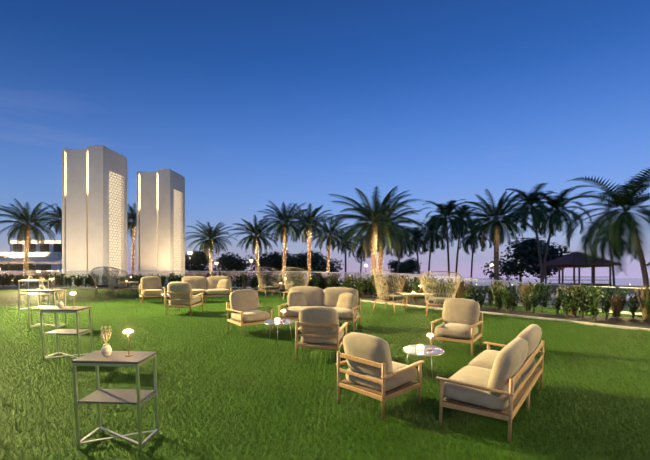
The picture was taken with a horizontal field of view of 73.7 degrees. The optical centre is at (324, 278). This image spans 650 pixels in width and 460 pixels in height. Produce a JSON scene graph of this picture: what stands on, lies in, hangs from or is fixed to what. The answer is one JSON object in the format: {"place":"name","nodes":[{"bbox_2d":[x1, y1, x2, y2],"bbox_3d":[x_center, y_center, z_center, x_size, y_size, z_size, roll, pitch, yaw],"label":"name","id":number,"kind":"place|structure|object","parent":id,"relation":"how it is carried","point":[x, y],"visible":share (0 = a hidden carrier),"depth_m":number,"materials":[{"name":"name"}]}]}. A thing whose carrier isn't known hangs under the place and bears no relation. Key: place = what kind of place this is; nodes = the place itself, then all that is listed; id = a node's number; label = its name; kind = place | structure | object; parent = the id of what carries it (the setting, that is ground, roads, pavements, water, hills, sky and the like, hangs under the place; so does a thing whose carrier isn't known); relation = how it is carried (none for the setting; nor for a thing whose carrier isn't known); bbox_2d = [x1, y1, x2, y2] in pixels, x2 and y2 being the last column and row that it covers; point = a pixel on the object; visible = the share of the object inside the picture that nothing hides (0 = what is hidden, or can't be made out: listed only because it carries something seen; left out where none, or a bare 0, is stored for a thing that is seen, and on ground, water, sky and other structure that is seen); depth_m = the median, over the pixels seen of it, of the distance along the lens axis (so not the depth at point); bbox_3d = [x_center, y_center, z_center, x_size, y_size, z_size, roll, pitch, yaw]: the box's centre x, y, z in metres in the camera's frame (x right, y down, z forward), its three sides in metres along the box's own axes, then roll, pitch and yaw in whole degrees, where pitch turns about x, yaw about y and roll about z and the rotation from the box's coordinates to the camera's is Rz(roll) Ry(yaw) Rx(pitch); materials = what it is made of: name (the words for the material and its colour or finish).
{"place":"outdoors","nodes":[
{"label":"outdoors","id":0,"kind":"place"},
{"bbox_2d":[0,257,35,281],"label":"parasol","id":1,"kind":"object","parent":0,"point":[9,260],"visible":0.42,"depth_m":50.23,"materials":[{"name":"white"}]},
{"bbox_2d":[36,259,61,263],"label":"parasol","id":2,"kind":"object","parent":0,"point":[49,261],"visible":0.17,"depth_m":52.39,"materials":[{"name":"white fabric"}]},
{"bbox_2d":[0,288,649,459],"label":"lawn ground","id":3,"kind":"structure","parent":0,"point":[254,392],"depth_m":7.06,"materials":[{"name":"green plant"}]},
{"bbox_2d":[18,270,48,310],"bbox_3d":[-10.397,0.413,15.481,0.810,1.458,0.470,0,2,5],"label":"table","id":4,"kind":"object","parent":3,"relation":"on","point":[30,277],"visible":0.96,"depth_m":15.34,"materials":[{"name":"silver metal"}]},
{"bbox_2d":[27,277,66,328],"bbox_3d":[-7.905,0.678,12.326,0.810,1.458,0.470,0,5,5],"label":"table","id":5,"kind":"object","parent":3,"relation":"on","point":[42,289],"visible":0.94,"depth_m":12.23,"materials":[{"name":"silver metal"}]},
{"bbox_2d":[39,290,92,359],"bbox_3d":[-5.393,0.966,9.050,0.810,1.458,0.470,0,5,5],"label":"table","id":6,"kind":"object","parent":3,"relation":"on","point":[60,307],"visible":0.98,"depth_m":8.95,"materials":[{"name":"silver metal"}]},
{"bbox_2d":[91,267,118,293],"bbox_3d":[-11.899,0.123,23.451,1.347,1.493,1.055,-1,2,-23],"label":"woven chair","id":7,"kind":"object","parent":3,"relation":"on","point":[99,285],"visible":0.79,"depth_m":23.48,"materials":[{"name":"grey wicker"}]},
{"bbox_2d":[72,326,158,450],"bbox_3d":[-2.547,1.296,5.304,0.810,1.458,0.470,0,5,5],"label":"table","id":8,"kind":"object","parent":3,"relation":"on","point":[106,355],"visible":1,"depth_m":5.22,"materials":[{"name":"silver metal"}]},
{"bbox_2d":[104,267,130,296],"bbox_3d":[-10.593,0.172,22.011,1.347,1.493,1.055,1,2,32],"label":"woven chair","id":9,"kind":"object","parent":3,"relation":"on","point":[120,286],"visible":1,"depth_m":21.78,"materials":[{"name":"beige wicker"}]},
{"bbox_2d":[122,281,137,289],"bbox_3d":[-12.220,0.329,26.971,1.045,0.828,0.605,0,2,-8],"label":"side table","id":10,"kind":"object","parent":3,"relation":"on","point":[132,282],"visible":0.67,"depth_m":26.79,"materials":[{"name":"brown wood"}]},
{"bbox_2d":[139,276,164,303],"bbox_3d":[-7.318,0.481,18.358,0.937,1.114,0.979,-1,2,-30],"label":"armchair","id":11,"kind":"object","parent":3,"relation":"on","point":[151,286],"visible":0.96,"depth_m":18.38,"materials":[{"name":"beige fabric"}]},
{"bbox_2d":[164,281,203,315],"bbox_3d":[-4.741,0.635,14.630,0.937,1.114,0.979,1,5,10],"label":"armchair","id":12,"kind":"object","parent":3,"relation":"on","point":[180,294],"visible":1,"depth_m":14.21,"materials":[{"name":"beige fabric"}]},
{"bbox_2d":[182,276,231,302],"bbox_3d":[-5.101,0.471,18.570,2.191,1.114,0.979,0,2,-10],"label":"sofa","id":13,"kind":"object","parent":3,"relation":"on","point":[215,286],"visible":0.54,"depth_m":18.68,"materials":[{"name":"beige fabric"}]},
{"bbox_2d":[226,289,272,336],"bbox_3d":[-2.033,0.892,11.690,0.937,1.114,0.979,-4,6,-36],"label":"armchair","id":14,"kind":"object","parent":3,"relation":"on","point":[244,306],"visible":1,"depth_m":11.64,"materials":[{"name":"beige fabric"}]},
{"bbox_2d":[255,267,281,297],"bbox_3d":[-2.795,0.193,21.167,1.347,1.493,1.055,-2,3,-38],"label":"woven chair","id":15,"kind":"object","parent":3,"relation":"on","point":[268,288],"visible":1,"depth_m":21.08,"materials":[{"name":"beige wicker"}]},
{"bbox_2d":[264,310,293,342],"bbox_3d":[-1.120,1.157,10.655,0.741,0.770,0.741,0,5,2],"label":"coffee table","id":16,"kind":"object","parent":3,"relation":"on","point":[277,321],"visible":1,"depth_m":10.57,"materials":[{"name":"silver metal"}]},
{"bbox_2d":[281,267,309,298],"bbox_3d":[-1.377,0.247,19.588,1.347,1.493,1.056,1,2,17],"label":"woven chair","id":17,"kind":"object","parent":3,"relation":"on","point":[287,289],"visible":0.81,"depth_m":19.32,"materials":[{"name":"beige wicker"}]},
{"bbox_2d":[278,286,360,330],"bbox_3d":[-0.143,0.835,12.270,2.191,1.114,0.979,1,5,16],"label":"sofa","id":18,"kind":"object","parent":3,"relation":"on","point":[343,301],"visible":0.79,"depth_m":12.31,"materials":[{"name":"beige fabric"}]},
{"bbox_2d":[295,306,347,359],"bbox_3d":[-0.055,1.103,9.289,0.937,1.114,0.979,1,5,14],"label":"armchair","id":19,"kind":"object","parent":3,"relation":"on","point":[319,328],"visible":0.96,"depth_m":8.87,"materials":[{"name":"beige fabric"}]},
{"bbox_2d":[0,287,649,331],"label":"kerb edging","id":20,"kind":"object","parent":3,"relation":"on","point":[586,323],"visible":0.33,"depth_m":14.11,"materials":[{"name":"concrete"}]},
{"bbox_2d":[0,286,649,328],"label":"planting bed","id":21,"kind":"object","parent":3,"relation":"on","point":[640,322],"depth_m":14.97,"materials":[{"name":"soil"}]},
{"bbox_2d":[0,271,644,314],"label":"balustrade rail and shoe","id":22,"kind":"object","parent":21,"relation":"on","point":[623,312],"visible":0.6,"depth_m":21.95,"materials":[{"name":"silver metal"}]},
{"bbox_2d":[0,271,641,311],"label":"balustrade glass panes","id":23,"kind":"object","parent":22,"relation":"in","point":[133,273],"visible":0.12,"depth_m":26.94,"materials":[{"name":"clear glass"}]},
{"bbox_2d":[0,271,649,321],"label":"hedge shrubs","id":24,"kind":"object","parent":21,"relation":"on","point":[591,303],"visible":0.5,"depth_m":16.82,"materials":[{"name":"green plant"}]},
{"bbox_2d":[238,271,649,318],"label":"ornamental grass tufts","id":25,"kind":"object","parent":21,"relation":"on","point":[616,308],"visible":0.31,"depth_m":16.73,"materials":[{"name":"green plant"}]},
{"bbox_2d":[336,332,424,419],"bbox_3d":[0.837,1.345,6.575,0.979,1.114,0.937,-5,7,-43],"label":"armchair","id":26,"kind":"object","parent":3,"relation":"on","point":[374,370],"visible":1,"depth_m":6.24,"materials":[{"name":"beige fabric"}]},
{"bbox_2d":[372,268,406,312],"bbox_3d":[2.192,0.399,15.159,1.055,1.493,1.347,1,2,37],"label":"woven chair","id":27,"kind":"object","parent":3,"relation":"on","point":[390,297],"visible":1,"depth_m":14.96,"materials":[{"name":"beige wicker"}]},
{"bbox_2d":[401,285,432,307],"bbox_3d":[3.458,0.686,16.322,1.045,0.828,0.605,0,2,-6],"label":"side table","id":28,"kind":"object","parent":3,"relation":"on","point":[413,293],"visible":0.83,"depth_m":16.09,"materials":[{"name":"brown wood"}]},
{"bbox_2d":[403,333,443,379],"bbox_3d":[1.795,1.396,7.907,0.741,0.770,0.741,-2,5,-18],"label":"coffee table","id":29,"kind":"object","parent":3,"relation":"on","point":[423,350],"visible":1,"depth_m":7.83,"materials":[{"name":"silver metal"}]},
{"bbox_2d":[419,271,461,315],"bbox_3d":[3.760,0.472,14.152,1.347,1.493,1.055,1,5,12],"label":"woven chair","id":30,"kind":"object","parent":3,"relation":"on","point":[435,301],"visible":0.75,"depth_m":13.91,"materials":[{"name":"beige wicker"}]},
{"bbox_2d":[430,298,482,355],"bbox_3d":[2.980,1.051,9.778,0.937,1.114,0.979,3,6,32],"label":"armchair","id":31,"kind":"object","parent":3,"relation":"on","point":[460,320],"visible":1,"depth_m":9.76,"materials":[{"name":"beige fabric"}]},
{"bbox_2d":[435,324,544,442],"bbox_3d":[2.573,1.345,6.520,0.979,1.114,2.466,3,6,35],"label":"sofa","id":32,"kind":"object","parent":3,"relation":"on","point":[488,382],"visible":1,"depth_m":5.71,"materials":[{"name":"beige fabric"}]},
{"bbox_2d":[0,0,649,277],"label":"sky","id":33,"kind":"structure","parent":0,"point":[253,103],"materials":[{"name":"blue"}]},
{"bbox_2d":[247,278,649,292],"bbox_3d":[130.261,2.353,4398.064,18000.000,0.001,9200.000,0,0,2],"label":"sea","id":34,"kind":"structure","parent":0,"point":[628,281],"depth_m":304.31,"materials":[{"name":"blue liquid"}]},
{"bbox_2d":[0,255,40,278],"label":"building","id":35,"kind":"structure","parent":34,"relation":"on","point":[13,267],"depth_m":85.83,"materials":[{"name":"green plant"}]},
{"bbox_2d":[0,240,60,280],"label":"building","id":36,"kind":"structure","parent":34,"relation":"on","point":[50,250],"depth_m":101.08,"materials":[{"name":"white"}]},
{"bbox_2d":[0,198,61,284],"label":"palm","id":37,"kind":"object","parent":34,"relation":"on","point":[24,217],"visible":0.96,"depth_m":41.55,"materials":[{"name":"green plant"}]},
{"bbox_2d":[38,202,61,273],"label":"palm","id":38,"kind":"object","parent":34,"relation":"on","point":[57,211],"visible":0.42,"depth_m":62.23,"materials":[{"name":"green plant"}]},
{"bbox_2d":[62,145,126,284],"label":"tower","id":39,"kind":"structure","parent":34,"relation":"on","point":[94,206],"depth_m":40.74,"materials":[{"name":"white concrete"}]},
{"bbox_2d":[127,203,136,273],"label":"palm","id":40,"kind":"object","parent":34,"relation":"on","point":[131,225],"visible":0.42,"depth_m":56.58,"materials":[{"name":"plant"}]},
{"bbox_2d":[10,281,263,286],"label":"pool deck","id":41,"kind":"structure","parent":34,"relation":"on","point":[53,283],"depth_m":64.78,"materials":[{"name":"stone"}]},
{"bbox_2d":[137,169,184,283],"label":"tower","id":42,"kind":"structure","parent":34,"relation":"on","point":[160,219],"depth_m":50.65,"materials":[{"name":"white concrete"}]},
{"bbox_2d":[188,251,191,275],"bbox_3d":[-11.322,0.049,36.343,0.340,4.610,0.340,0,0,2],"label":"garden lamp post","id":43,"kind":"object","parent":34,"relation":"on","point":[189,252],"visible":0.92,"depth_m":36.32,"materials":[{"name":"grey metal"}]},
{"bbox_2d":[185,250,216,277],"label":"tree","id":44,"kind":"object","parent":34,"relation":"on","point":[197,259],"visible":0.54,"depth_m":87.76,"materials":[{"name":"green plant"}]},
{"bbox_2d":[184,221,237,274],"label":"palm","id":45,"kind":"object","parent":34,"relation":"on","point":[209,242],"visible":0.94,"depth_m":52.04,"materials":[{"name":"green plant"}]},
{"bbox_2d":[212,252,250,281],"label":"tree","id":46,"kind":"object","parent":34,"relation":"on","point":[231,262],"visible":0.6,"depth_m":83.92,"materials":[{"name":"green plant"}]},
{"bbox_2d":[227,214,277,286],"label":"palm","id":47,"kind":"object","parent":34,"relation":"on","point":[254,240],"visible":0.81,"depth_m":49.68,"materials":[{"name":"green plant"}]},
{"bbox_2d":[242,250,296,283],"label":"tree","id":48,"kind":"object","parent":34,"relation":"on","point":[274,260],"visible":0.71,"depth_m":84.35,"materials":[{"name":"green plant"}]},
{"bbox_2d":[253,200,315,286],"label":"palm","id":49,"kind":"object","parent":34,"relation":"on","point":[282,227],"visible":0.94,"depth_m":44.84,"materials":[{"name":"green plant"}]},
{"bbox_2d":[279,250,322,275],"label":"tree","id":50,"kind":"object","parent":34,"relation":"on","point":[301,258],"visible":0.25,"depth_m":89.91,"materials":[{"name":"green plant"}]},
{"bbox_2d":[288,203,337,284],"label":"palm","id":51,"kind":"object","parent":34,"relation":"on","point":[309,217],"visible":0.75,"depth_m":46.60,"materials":[{"name":"green plant"}]},
{"bbox_2d":[301,254,343,278],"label":"tree","id":52,"kind":"object","parent":34,"relation":"on","point":[317,262],"visible":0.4,"depth_m":86.42,"materials":[{"name":"green plant"}]},
{"bbox_2d":[311,216,352,271],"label":"palm","id":53,"kind":"object","parent":34,"relation":"on","point":[333,230],"visible":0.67,"depth_m":51.47,"materials":[{"name":"green plant"}]},
{"bbox_2d":[335,228,364,275],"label":"palm","id":54,"kind":"object","parent":34,"relation":"on","point":[346,247],"visible":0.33,"depth_m":65.70,"materials":[{"name":"green plant"}]},
{"bbox_2d":[348,235,371,276],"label":"palm","id":55,"kind":"object","parent":34,"relation":"on","point":[360,254],"visible":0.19,"depth_m":69.51,"materials":[{"name":"green plant"}]},
{"bbox_2d":[323,185,424,278],"bbox_3d":[3.607,-2.166,30.975,7.577,9.040,7.163,0,0,2],"label":"palm","id":56,"kind":"object","parent":34,"relation":"on","point":[374,229],"visible":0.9,"depth_m":30.30,"materials":[{"name":"green plant"}]},
{"bbox_2d":[336,195,424,277],"bbox_3d":[4.106,-1.917,33.168,6.842,8.544,6.659,0,0,2],"label":"palm","id":57,"kind":"object","parent":34,"relation":"on","point":[381,252],"visible":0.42,"depth_m":32.33,"materials":[{"name":"green plant"}]},
{"bbox_2d":[385,228,421,276],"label":"palm","id":58,"kind":"object","parent":34,"relation":"on","point":[408,246],"visible":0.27,"depth_m":61.19,"materials":[{"name":"green plant"}]},
{"bbox_2d":[387,258,424,281],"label":"tree","id":59,"kind":"object","parent":34,"relation":"on","point":[408,267],"visible":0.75,"depth_m":92.85,"materials":[{"name":"green plant"}]},
{"bbox_2d":[404,227,430,280],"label":"palm","id":60,"kind":"object","parent":34,"relation":"on","point":[413,245],"visible":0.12,"depth_m":65.12,"materials":[{"name":"green plant"}]},
{"bbox_2d":[409,216,453,273],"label":"palm","id":61,"kind":"object","parent":34,"relation":"on","point":[431,244],"visible":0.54,"depth_m":57.05,"materials":[{"name":"green plant"}]},
{"bbox_2d":[420,199,469,282],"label":"palm","id":62,"kind":"object","parent":34,"relation":"on","point":[442,217],"visible":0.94,"depth_m":50.91,"materials":[{"name":"green plant"}]},
{"bbox_2d":[441,202,483,282],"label":"palm","id":63,"kind":"object","parent":34,"relation":"on","point":[461,234],"visible":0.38,"depth_m":55.25,"materials":[{"name":"green plant"}]},
{"bbox_2d":[456,225,491,290],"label":"palm","id":64,"kind":"object","parent":34,"relation":"on","point":[465,242],"visible":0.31,"depth_m":63.27,"materials":[{"name":"green plant"}]},
{"bbox_2d":[453,189,546,283],"bbox_3d":[14.524,-2.513,36.712,6.921,9.734,7.115,0,0,-42],"label":"palm","id":65,"kind":"object","parent":34,"relation":"on","point":[497,231],"visible":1,"depth_m":36.05,"materials":[{"name":"green plant"}]},
{"bbox_2d":[394,292,642,311],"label":"reflecting pool","id":66,"kind":"structure","parent":34,"relation":"on","point":[625,306],"depth_m":27.65,"materials":[{"name":"blue liquid"}]},
{"bbox_2d":[481,237,556,289],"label":"tree","id":67,"kind":"object","parent":34,"relation":"on","point":[524,253],"visible":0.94,"depth_m":69.54,"materials":[{"name":"green plant"}]},
{"bbox_2d":[503,183,565,291],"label":"palm","id":68,"kind":"object","parent":34,"relation":"on","point":[540,209],"visible":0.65,"depth_m":45.55,"materials":[{"name":"green plant"}]},
{"bbox_2d":[524,241,572,284],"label":"tree","id":69,"kind":"object","parent":34,"relation":"on","point":[554,256],"visible":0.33,"depth_m":72.50,"materials":[{"name":"green plant"}]},
{"bbox_2d":[529,186,593,281],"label":"palm","id":70,"kind":"object","parent":34,"relation":"on","point":[553,219],"visible":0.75,"depth_m":45.69,"materials":[{"name":"green plant"}]},
{"bbox_2d":[523,285,641,294],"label":"gazebo mound","id":71,"kind":"object","parent":34,"relation":"on","point":[558,286],"depth_m":52.01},
{"bbox_2d":[536,251,619,285],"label":"beach gazebo","id":72,"kind":"object","parent":71,"relation":"on","point":[570,260],"visible":0.79,"depth_m":55.45,"materials":[{"name":"brown wood"}]},
{"bbox_2d":[582,222,629,285],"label":"palm","id":73,"kind":"object","parent":71,"relation":"on","point":[613,272],"visible":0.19,"depth_m":54.82,"materials":[{"name":"green plant"}]},
{"bbox_2d":[556,167,649,295],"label":"palm","id":74,"kind":"object","parent":34,"relation":"on","point":[616,228],"visible":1,"depth_m":26.02,"materials":[{"name":"green plant"}]}
]}

